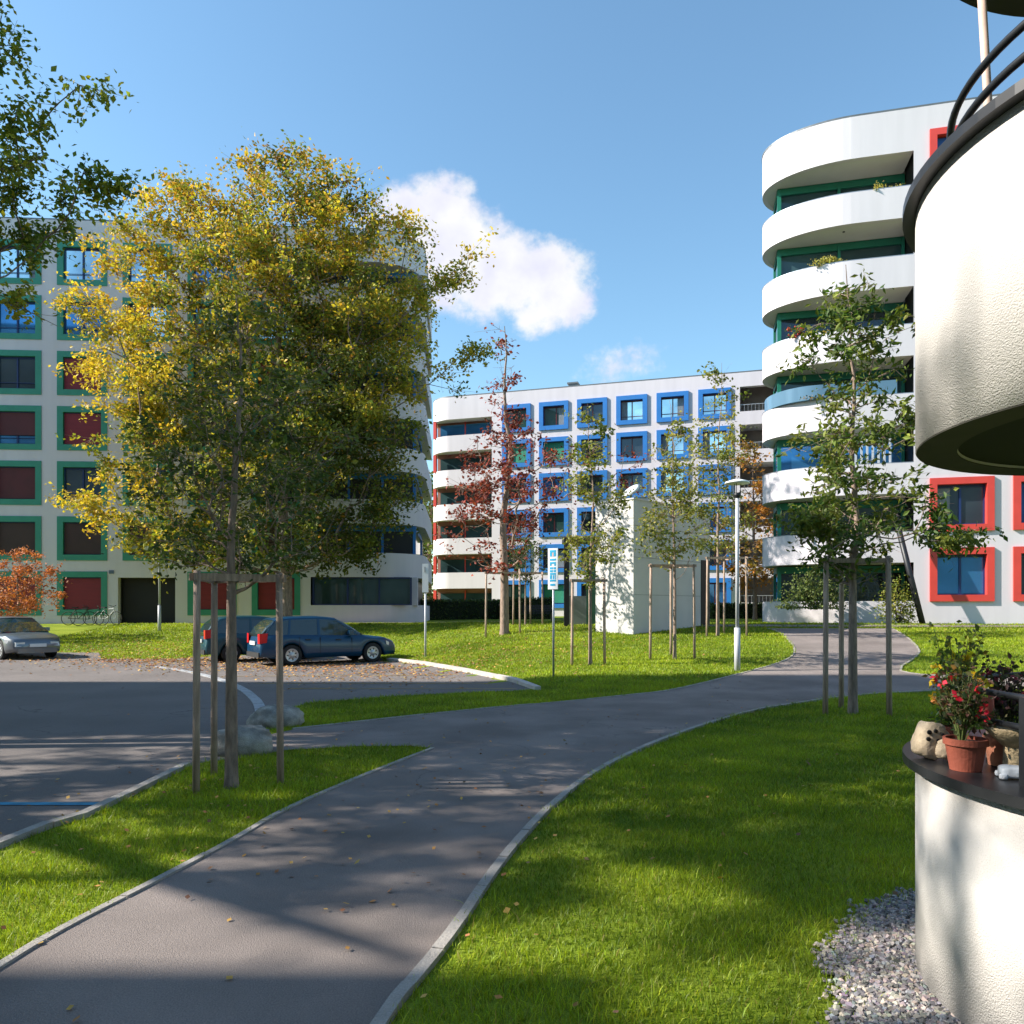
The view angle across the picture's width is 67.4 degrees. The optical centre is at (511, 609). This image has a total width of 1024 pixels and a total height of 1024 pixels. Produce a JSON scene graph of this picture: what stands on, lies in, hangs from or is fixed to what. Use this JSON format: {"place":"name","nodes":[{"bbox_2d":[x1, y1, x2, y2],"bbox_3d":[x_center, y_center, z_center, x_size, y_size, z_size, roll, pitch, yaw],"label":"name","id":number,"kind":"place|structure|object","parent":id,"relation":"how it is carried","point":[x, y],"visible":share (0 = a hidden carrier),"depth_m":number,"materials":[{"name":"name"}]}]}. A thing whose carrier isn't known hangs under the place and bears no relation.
{"place":"outdoors","nodes":[
{"label":"outdoors","id":0,"kind":"place"},
{"bbox_2d":[0,653,529,837],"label":"road","id":1,"kind":"structure","parent":0,"point":[56,723],"depth_m":12.70,"materials":[{"name":"grey asphalt"}]},
{"bbox_2d":[0,616,59,659],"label":"hatchback","id":2,"kind":"object","parent":1,"relation":"on","point":[21,634],"visible":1,"depth_m":26.21,"materials":[{"name":"silver metal"}]},
{"bbox_2d":[154,666,264,710],"bbox_3d":[-6.844,1.730,17.463,0.966,0.116,12.633,0,0,-31],"label":"gutter","id":3,"kind":"object","parent":1,"relation":"on","point":[256,701],"visible":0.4,"depth_m":15.63,"materials":[{"name":"concrete"}]},
{"bbox_2d":[200,615,304,660],"bbox_3d":[-8.456,0.946,25.746,3.825,1.484,1.900,0,0,-34],"label":"hatchback","id":4,"kind":"object","parent":1,"relation":"on","point":[245,624],"visible":0.33,"depth_m":24.61,"materials":[{"name":"teal paint"}]},
{"bbox_2d":[247,616,394,664],"bbox_3d":[-6.006,0.947,24.396,4.425,1.483,1.980,0,0,-34],"label":"estate car","id":5,"kind":"object","parent":1,"relation":"on","point":[310,636],"visible":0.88,"depth_m":23.50,"materials":[{"name":"blue paint"}]},
{"bbox_2d":[0,628,1023,1023],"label":"path","id":6,"kind":"structure","parent":0,"point":[166,950],"depth_m":4.91,"materials":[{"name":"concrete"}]},
{"bbox_2d":[0,616,1023,1023],"bbox_3d":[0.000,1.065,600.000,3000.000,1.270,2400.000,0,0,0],"label":"lawn","id":7,"kind":"structure","parent":0,"point":[60,630],"depth_m":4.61,"materials":[{"name":"green plant"}]},
{"bbox_2d":[0,545,72,617],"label":"ornamental tree","id":8,"kind":"object","parent":7,"relation":"on","point":[19,606],"visible":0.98,"depth_m":32.96,"materials":[{"name":"orange plant"}]},
{"bbox_2d":[0,0,154,334],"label":"overhanging tree","id":9,"kind":"object","parent":7,"relation":"on","point":[22,234],"visible":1,"depth_m":9.77,"materials":[{"name":"green plant"}]},
{"bbox_2d":[0,762,189,848],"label":"kerb","id":10,"kind":"structure","parent":7,"relation":"on","point":[6,840],"depth_m":6.29,"materials":[{"name":"concrete"}]},
{"bbox_2d":[0,217,431,623],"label":"apartment building","id":11,"kind":"structure","parent":7,"relation":"on","point":[38,397],"depth_m":39.92,"materials":[{"name":"white paint"}]},
{"bbox_2d":[0,239,41,283],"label":"window","id":12,"kind":"structure","parent":11,"relation":"in","point":[13,278],"depth_m":39.71,"materials":[{"name":"blue glass"}]},
{"bbox_2d":[0,294,41,339],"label":"window","id":13,"kind":"structure","parent":11,"relation":"in","point":[10,328],"depth_m":39.70,"materials":[{"name":"blue glass"}]},
{"bbox_2d":[0,350,41,394],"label":"window","id":14,"kind":"structure","parent":11,"relation":"in","point":[20,370],"depth_m":39.71,"materials":[{"name":"green paint"}]},
{"bbox_2d":[0,405,41,449],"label":"window","id":15,"kind":"structure","parent":11,"relation":"in","point":[20,425],"depth_m":39.64,"materials":[{"name":"green paint"}]},
{"bbox_2d":[0,460,41,504],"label":"window","id":16,"kind":"structure","parent":11,"relation":"in","point":[20,481],"depth_m":39.64,"materials":[{"name":"green paint"}]},
{"bbox_2d":[0,516,41,559],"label":"window","id":17,"kind":"structure","parent":11,"relation":"in","point":[15,531],"depth_m":39.64,"materials":[{"name":"green paint"}]},
{"bbox_2d":[0,571,41,614],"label":"window","id":18,"kind":"structure","parent":11,"relation":"in","point":[38,612],"depth_m":39.63,"materials":[{"name":"green paint"}]},
{"bbox_2d":[57,241,106,285],"bbox_3d":[-22.280,-17.920,39.905,2.510,2.280,0.265,0,0,-4],"label":"window","id":19,"kind":"structure","parent":11,"relation":"in","point":[64,264],"depth_m":39.91,"materials":[{"name":"blue glass"}]},
{"bbox_2d":[57,296,106,340],"bbox_3d":[-22.280,-15.070,39.905,2.510,2.280,0.265,0,0,-4],"label":"window","id":20,"kind":"structure","parent":11,"relation":"in","point":[62,334],"depth_m":39.85,"materials":[{"name":"blue glass"}]},
{"bbox_2d":[57,351,106,395],"bbox_3d":[-22.279,-12.220,39.890,2.510,2.280,0.235,0,0,-4],"label":"window","id":21,"kind":"structure","parent":11,"relation":"in","point":[64,387],"depth_m":39.83,"materials":[{"name":"green paint"}]},
{"bbox_2d":[57,406,106,450],"bbox_3d":[-22.279,-9.370,39.890,2.510,2.280,0.235,0,0,-4],"label":"window","id":22,"kind":"structure","parent":11,"relation":"in","point":[68,422],"depth_m":39.85,"materials":[{"name":"green paint"}]},
{"bbox_2d":[57,461,106,505],"bbox_3d":[-22.280,-6.520,39.905,2.510,2.280,0.265,0,0,-4],"label":"window","id":23,"kind":"structure","parent":11,"relation":"in","point":[74,473],"depth_m":39.91,"materials":[{"name":"green paint"}]},
{"bbox_2d":[57,516,106,560],"bbox_3d":[-22.279,-3.670,39.890,2.510,2.280,0.235,0,0,-4],"label":"window","id":24,"kind":"structure","parent":11,"relation":"in","point":[73,543],"depth_m":39.85,"materials":[{"name":"green paint"}]},
{"bbox_2d":[57,571,106,614],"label":"window","id":25,"kind":"structure","parent":11,"relation":"in","point":[88,588],"depth_m":39.85,"materials":[{"name":"green paint"}]},
{"bbox_2d":[122,517,170,560],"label":"window","id":26,"kind":"structure","parent":11,"relation":"in","point":[125,557],"depth_m":39.97,"materials":[{"name":"green paint"}]},
{"bbox_2d":[122,242,171,287],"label":"window","id":27,"kind":"structure","parent":11,"relation":"in","point":[131,278],"depth_m":40.07,"materials":[{"name":"blue glass"}]},
{"bbox_2d":[122,297,171,341],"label":"window","id":28,"kind":"structure","parent":11,"relation":"in","point":[125,299],"depth_m":40.06,"materials":[{"name":"glass"}]},
{"bbox_2d":[122,462,171,505],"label":"window","id":29,"kind":"structure","parent":11,"relation":"in","point":[126,490],"depth_m":40.00,"materials":[{"name":"green paint"}]},
{"bbox_2d":[187,244,236,288],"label":"window","id":30,"kind":"structure","parent":11,"relation":"in","point":[208,275],"depth_m":40.28,"materials":[{"name":"green paint"}]},
{"bbox_2d":[187,572,236,614],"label":"window","id":31,"kind":"structure","parent":11,"relation":"in","point":[205,587],"depth_m":40.28,"materials":[{"name":"green paint"}]},
{"bbox_2d":[252,572,299,614],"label":"window","id":32,"kind":"structure","parent":11,"relation":"in","point":[263,593],"depth_m":40.48,"materials":[{"name":"green paint"}]},
{"bbox_2d":[312,577,411,604],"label":"strip window","id":33,"kind":"structure","parent":11,"relation":"in","point":[336,590],"depth_m":40.95,"materials":[{"name":"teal glass"}]},
{"bbox_2d":[0,747,434,968],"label":"kerb","id":34,"kind":"structure","parent":7,"relation":"on","point":[23,950],"depth_m":4.76,"materials":[{"name":"concrete"}]},
{"bbox_2d":[189,570,286,793],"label":"tree stakes","id":35,"kind":"object","parent":7,"relation":"on","point":[196,577],"visible":0.81,"depth_m":7.42,"materials":[{"name":"brown wood"}]},
{"bbox_2d":[209,724,272,756],"bbox_3d":[-3.198,1.591,9.098,0.719,0.414,0.609,0,0,-11],"label":"boulder","id":36,"kind":"object","parent":7,"relation":"on","point":[255,739],"visible":0.52,"depth_m":8.90,"materials":[{"name":"stone"}]},
{"bbox_2d":[100,287,407,789],"bbox_3d":[-2.390,-0.575,7.264,2.720,4.850,2.410,0,0,0],"label":"young tree","id":37,"kind":"object","parent":7,"relation":"on","point":[236,437],"visible":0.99,"depth_m":7.20,"materials":[{"name":"green plant"}]},
{"bbox_2d":[246,704,304,728],"bbox_3d":[-3.418,1.598,11.154,0.723,0.415,0.774,0,0,38],"label":"boulder","id":38,"kind":"object","parent":7,"relation":"on","point":[265,716],"visible":0.6,"depth_m":10.93,"materials":[{"name":"stone"}]},
{"bbox_2d":[43,129,514,616],"bbox_3d":[-10.511,-10.316,35.957,21.402,23.024,11.324,0,0,0],"label":"autumn tree","id":39,"kind":"object","parent":7,"relation":"on","point":[253,244],"visible":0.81,"depth_m":34.49,"materials":[{"name":"yellow plant"}]},
{"bbox_2d":[422,564,427,656],"bbox_3d":[-2.774,0.083,24.614,0.197,3.088,0.091,0,0,0],"label":"street sign","id":40,"kind":"object","parent":7,"relation":"on","point":[424,577],"visible":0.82,"depth_m":24.59,"materials":[{"name":"white metal"}]},
{"bbox_2d":[423,469,437,599],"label":"background tree","id":41,"kind":"object","parent":7,"relation":"on","point":[428,548],"visible":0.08,"depth_m":75.18,"materials":[{"name":"green plant"}]},
{"bbox_2d":[420,598,499,619],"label":"hedge","id":42,"kind":"object","parent":7,"relation":"on","point":[453,609],"visible":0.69,"depth_m":49.55,"materials":[{"name":"green plant"}]},
{"bbox_2d":[387,658,540,689],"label":"kerb","id":43,"kind":"structure","parent":7,"relation":"on","point":[522,682],"depth_m":19.38,"materials":[{"name":"concrete"}]},
{"bbox_2d":[0,627,969,1021],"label":"fallen leaves","id":44,"kind":"object","parent":7,"relation":"on","point":[320,667],"visible":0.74,"depth_m":21.59,"materials":[{"name":"brown plant"}]},
{"bbox_2d":[497,533,550,624],"bbox_3d":[0.590,-1.164,31.400,2.582,3.951,2.718,0,0,0],"label":"young tree","id":45,"kind":"object","parent":7,"relation":"on","point":[530,546],"visible":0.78,"depth_m":31.36,"materials":[{"name":"green plant"}]},
{"bbox_2d":[509,596,551,618],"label":"hedge","id":46,"kind":"object","parent":7,"relation":"on","point":[538,601],"visible":0.47,"depth_m":47.55,"materials":[{"name":"green plant"}]},
{"bbox_2d":[292,628,794,729],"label":"kerb","id":47,"kind":"structure","parent":7,"relation":"on","point":[543,702],"depth_m":13.57,"materials":[{"name":"concrete"}]},
{"bbox_2d":[431,323,660,634],"bbox_3d":[1.232,-4.696,28.115,8.482,11.524,5.142,0,0,0],"label":"purple tree","id":48,"kind":"object","parent":7,"relation":"on","point":[484,485],"visible":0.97,"depth_m":27.86,"materials":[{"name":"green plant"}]},
{"bbox_2d":[548,548,557,676],"bbox_3d":[0.958,0.133,17.803,0.256,3.092,0.065,0,0,32],"label":"street sign","id":49,"kind":"object","parent":7,"relation":"on","point":[553,569],"visible":0.95,"depth_m":17.79,"materials":[{"name":"metal"}]},
{"bbox_2d":[562,536,595,625],"bbox_3d":[2.940,-1.039,30.550,1.820,3.600,1.300,0,0,0],"label":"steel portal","id":50,"kind":"object","parent":7,"relation":"on","point":[581,609],"visible":0.36,"depth_m":31.00,"materials":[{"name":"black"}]},
{"bbox_2d":[570,578,606,665],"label":"tree stakes","id":51,"kind":"object","parent":7,"relation":"on","point":[603,580],"visible":0.66,"depth_m":19.61,"materials":[{"name":"brown wood"}]},
{"bbox_2d":[547,403,648,664],"bbox_3d":[2.190,-1.854,19.604,2.226,6.843,2.444,0,0,-26],"label":"young tree","id":52,"kind":"object","parent":7,"relation":"on","point":[620,493],"visible":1,"depth_m":19.64,"materials":[{"name":"green plant"}]},
{"bbox_2d":[433,370,773,615],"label":"apartment building","id":53,"kind":"structure","parent":7,"relation":"on","point":[639,413],"depth_m":60.96,"materials":[{"name":"white paint"}]},
{"bbox_2d":[502,403,530,432],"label":"window","id":54,"kind":"structure","parent":53,"relation":"in","point":[527,407],"depth_m":62.37,"materials":[{"name":"blue paint"}]},
{"bbox_2d":[502,439,530,467],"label":"window","id":55,"kind":"structure","parent":53,"relation":"in","point":[520,463],"depth_m":62.27,"materials":[{"name":"blue paint"}]},
{"bbox_2d":[539,580,563,607],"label":"window","id":56,"kind":"structure","parent":53,"relation":"in","point":[559,593],"depth_m":61.49,"materials":[{"name":"glass"}]},
{"bbox_2d":[539,400,567,430],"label":"window","id":57,"kind":"structure","parent":53,"relation":"in","point":[551,417],"depth_m":61.55,"materials":[{"name":"blue paint"}]},
{"bbox_2d":[539,436,567,465],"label":"window","id":58,"kind":"structure","parent":53,"relation":"in","point":[555,442],"depth_m":61.44,"materials":[{"name":"blue paint"}]},
{"bbox_2d":[539,472,567,501],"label":"window","id":59,"kind":"structure","parent":53,"relation":"in","point":[541,475],"depth_m":61.53,"materials":[{"name":"blue paint"}]},
{"bbox_2d":[539,508,567,536],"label":"window","id":60,"kind":"structure","parent":53,"relation":"in","point":[559,517],"depth_m":61.53,"materials":[{"name":"blue paint"}]},
{"bbox_2d":[577,507,595,535],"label":"window","id":61,"kind":"structure","parent":53,"relation":"in","point":[581,510],"depth_m":60.73,"materials":[{"name":"blue paint"}]},
{"bbox_2d":[577,397,606,427],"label":"window","id":62,"kind":"structure","parent":53,"relation":"in","point":[599,405],"depth_m":60.64,"materials":[{"name":"blue paint"}]},
{"bbox_2d":[577,433,606,463],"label":"window","id":63,"kind":"structure","parent":53,"relation":"in","point":[581,438],"depth_m":60.61,"materials":[{"name":"blue paint"}]},
{"bbox_2d":[577,470,606,499],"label":"window","id":64,"kind":"structure","parent":53,"relation":"in","point":[597,478],"depth_m":60.59,"materials":[{"name":"blue paint"}]},
{"bbox_2d":[616,394,646,424],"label":"window","id":65,"kind":"structure","parent":53,"relation":"in","point":[630,409],"depth_m":59.76,"materials":[{"name":"blue paint"}]},
{"bbox_2d":[616,431,646,461],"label":"window","id":66,"kind":"structure","parent":53,"relation":"in","point":[636,441],"depth_m":59.74,"materials":[{"name":"blue paint"}]},
{"bbox_2d":[616,468,646,497],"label":"window","id":67,"kind":"structure","parent":53,"relation":"in","point":[631,476],"depth_m":59.70,"materials":[{"name":"blue paint"}]},
{"bbox_2d":[656,391,688,422],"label":"window","id":68,"kind":"structure","parent":53,"relation":"in","point":[679,400],"depth_m":58.85,"materials":[{"name":"blue paint"}]},
{"bbox_2d":[656,428,688,459],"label":"window","id":69,"kind":"structure","parent":53,"relation":"in","point":[681,446],"depth_m":58.87,"materials":[{"name":"blue paint"}]},
{"bbox_2d":[656,466,688,496],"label":"window","id":70,"kind":"structure","parent":53,"relation":"in","point":[660,478],"depth_m":58.89,"materials":[{"name":"blue paint"}]},
{"bbox_2d":[698,387,730,419],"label":"window","id":71,"kind":"structure","parent":53,"relation":"in","point":[703,394],"depth_m":57.98,"materials":[{"name":"blue paint"}]},
{"bbox_2d":[698,425,730,456],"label":"window","id":72,"kind":"structure","parent":53,"relation":"in","point":[722,428],"depth_m":57.99,"materials":[{"name":"blue paint"}]},
{"bbox_2d":[698,463,730,494],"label":"window","id":73,"kind":"structure","parent":53,"relation":"in","point":[729,477],"depth_m":57.95,"materials":[{"name":"blue paint"}]},
{"bbox_2d":[710,578,730,603],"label":"window","id":74,"kind":"structure","parent":53,"relation":"in","point":[712,580],"depth_m":57.90,"materials":[{"name":"blue paint"}]},
{"bbox_2d":[594,498,709,634],"bbox_3d":[5.374,-1.175,28.914,1.771,5.350,5.159,0,0,45],"label":"concrete kiosk","id":75,"kind":"object","parent":7,"relation":"on","point":[627,605],"visible":0.56,"depth_m":27.38,"materials":[{"name":"white concrete"}]},
{"bbox_2d":[701,560,709,625],"bbox_3d":[7.473,-0.350,29.877,0.120,3.100,0.620,0,0,45],"label":"door","id":76,"kind":"structure","parent":75,"relation":"in","point":[703,562],"depth_m":29.78,"materials":[{"name":"black"}]},
{"bbox_2d":[648,564,696,658],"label":"tree stakes","id":77,"kind":"object","parent":7,"relation":"on","point":[650,604],"visible":0.86,"depth_m":20.64,"materials":[{"name":"brown wood"}]},
{"bbox_2d":[628,401,727,659],"bbox_3d":[4.417,-2.073,20.625,2.581,7.134,2.868,0,0,0],"label":"young tree","id":78,"kind":"object","parent":7,"relation":"on","point":[680,493],"visible":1,"depth_m":20.41,"materials":[{"name":"green plant"}]},
{"bbox_2d":[370,687,1016,1023],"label":"kerb","id":79,"kind":"structure","parent":7,"relation":"on","point":[423,967],"depth_m":4.41,"materials":[{"name":"concrete"}]},
{"bbox_2d":[669,361,756,635],"bbox_3d":[6.835,-3.668,25.901,3.263,9.474,3.016,0,0,0],"label":"young tree","id":80,"kind":"object","parent":7,"relation":"on","point":[724,457],"visible":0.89,"depth_m":25.91,"materials":[{"name":"green plant"}]},
{"bbox_2d":[705,556,747,635],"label":"tree stakes","id":81,"kind":"object","parent":7,"relation":"on","point":[746,596],"visible":0.87,"depth_m":25.92,"materials":[{"name":"brown wood"}]},
{"bbox_2d":[710,601,762,618],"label":"hedge","id":82,"kind":"object","parent":7,"relation":"on","point":[729,611],"visible":0.55,"depth_m":46.55,"materials":[{"name":"green plant"}]},
{"bbox_2d":[725,479,749,670],"bbox_3d":[5.437,-0.765,18.536,0.600,4.720,0.600,0,0,0],"label":"lamp post","id":83,"kind":"object","parent":7,"relation":"on","point":[734,483],"visible":0.97,"depth_m":18.50,"materials":[{"name":"white metal"}]},
{"bbox_2d":[710,439,772,619],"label":"autumn tree","id":84,"kind":"object","parent":7,"relation":"on","point":[755,573],"visible":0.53,"depth_m":42.55,"materials":[{"name":"orange plant"}]},
{"bbox_2d":[770,563,848,609],"bbox_3d":[12.406,-0.930,31.688,3.451,1.971,1.276,0,0,0],"label":"shrub","id":85,"kind":"object","parent":7,"relation":"on","point":[813,597],"visible":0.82,"depth_m":31.57,"materials":[{"name":"green plant"}]},
{"bbox_2d":[822,555,892,715],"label":"tree stakes","id":86,"kind":"object","parent":7,"relation":"on","point":[887,560],"visible":0.77,"depth_m":12.28,"materials":[{"name":"brown wood"}]},
{"bbox_2d":[764,263,1007,714],"bbox_3d":[5.981,-1.875,12.586,3.391,7.450,3.438,0,0,39],"label":"ash tree","id":87,"kind":"object","parent":7,"relation":"on","point":[815,519],"visible":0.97,"depth_m":12.29,"materials":[{"name":"green plant"}]},
{"bbox_2d":[762,93,1023,623],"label":"apartment building","id":88,"kind":"structure","parent":7,"relation":"on","point":[821,197],"depth_m":32.55,"materials":[{"name":"white paint"}]},
{"bbox_2d":[929,125,957,156],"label":"window","id":89,"kind":"structure","parent":88,"relation":"in","point":[937,136],"depth_m":31.31,"materials":[{"name":"red paint"}]},
{"bbox_2d":[929,547,994,600],"bbox_3d":[18.241,-1.410,31.228,2.350,2.180,0.375,0,0,14],"label":"window","id":90,"kind":"structure","parent":88,"relation":"in","point":[971,578],"depth_m":31.26,"materials":[{"name":"red paint"}]},
{"bbox_2d":[929,476,994,530],"bbox_3d":[18.241,-4.260,31.228,2.350,2.180,0.375,0,0,14],"label":"window","id":91,"kind":"structure","parent":88,"relation":"in","point":[974,500],"depth_m":31.20,"materials":[{"name":"red paint"}]},
{"bbox_2d":[1013,546,1023,600],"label":"window","id":92,"kind":"structure","parent":88,"relation":"in","point":[1018,551],"depth_m":30.57,"materials":[{"name":"red paint"}]},
{"bbox_2d":[1013,476,1023,529],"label":"window","id":93,"kind":"structure","parent":88,"relation":"in","point":[1018,481],"depth_m":30.57,"materials":[{"name":"red paint"}]},
{"bbox_2d":[868,564,917,623],"bbox_3d":[15.232,-0.615,30.633,1.887,2.426,1.177,0,0,24],"label":"shrub","id":94,"kind":"object","parent":7,"relation":"on","point":[898,617],"visible":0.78,"depth_m":30.56,"materials":[{"name":"green plant"}]},
{"bbox_2d":[895,513,925,623],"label":"leaning column","id":95,"kind":"structure","parent":7,"relation":"on","point":[911,580],"depth_m":30.72,"materials":[{"name":"black metal"}]},
{"bbox_2d":[902,0,1023,1023],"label":"balcony building","id":96,"kind":"structure","parent":7,"relation":"on","point":[963,218],"depth_m":3.10,"materials":[{"name":"paint"}]},
{"bbox_2d":[910,720,949,759],"bbox_3d":[1.923,0.595,3.482,0.188,0.175,0.160,0,0,0],"label":"stone ornament","id":97,"kind":"object","parent":96,"relation":"on","point":[926,741],"visible":0.71,"depth_m":3.45,"materials":[{"name":"beige stone"}]},
{"bbox_2d":[942,735,988,772],"bbox_3d":[1.925,0.614,3.260,0.171,0.135,0.171,0,0,0],"label":"flower pot","id":98,"kind":"object","parent":96,"relation":"on","point":[968,754],"visible":0.98,"depth_m":3.21,"materials":[{"name":"ceramic"}]},
{"bbox_2d":[927,620,993,734],"bbox_3d":[2.119,0.375,3.621,0.273,0.654,0.391,0,0,0],"label":"flowering plant","id":99,"kind":"object","parent":98,"relation":"in","point":[962,659],"visible":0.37,"depth_m":3.60,"materials":[{"name":"green plant"}]},
{"bbox_2d":[922,662,1006,739],"bbox_3d":[1.901,0.406,3.262,0.271,0.362,0.371,0,0,0],"label":"flowering plant","id":100,"kind":"object","parent":98,"relation":"on","point":[963,716],"visible":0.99,"depth_m":3.23,"materials":[{"name":"green plant"}]},
{"bbox_2d":[977,0,991,105],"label":"parasol pole","id":101,"kind":"object","parent":96,"relation":"on","point":[983,35],"depth_m":3.52,"materials":[{"name":"white metal"}]},
{"bbox_2d":[982,734,1002,765],"bbox_3d":[2.140,0.619,3.360,0.140,0.125,0.140,0,0,0],"label":"flower pot","id":102,"kind":"object","parent":96,"relation":"on","point":[994,751],"visible":0.27,"depth_m":3.33,"materials":[{"name":"ceramic"}]},
{"bbox_2d":[982,723,1018,764],"bbox_3d":[2.100,0.585,3.200,0.250,0.190,0.250,0,0,0],"label":"planter bowl","id":103,"kind":"object","parent":96,"relation":"on","point":[1007,739],"visible":0.57,"depth_m":3.17,"materials":[{"name":"beige stone"}]},
{"bbox_2d":[0,0,1023,595],"label":"sky","id":104,"kind":"structure","parent":0,"point":[614,149],"materials":[{"name":"blue"}]},
{"bbox_2d":[810,887,964,1023],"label":"gravel","id":105,"kind":"structure","parent":0,"point":[901,986],"depth_m":3.57,"materials":[{"name":"grey gravel"}]},
{"bbox_3d":[2.340,0.621,3.620,0.165,0.120,0.165,0,0,0],"label":"flower pot","id":106,"kind":"object","parent":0,"visible":0},
{"bbox_2d":[975,652,1023,722],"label":"flowering plant","id":107,"kind":"object","parent":106,"relation":"in","point":[1003,707],"visible":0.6,"depth_m":3.59,"materials":[{"name":"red plant"}]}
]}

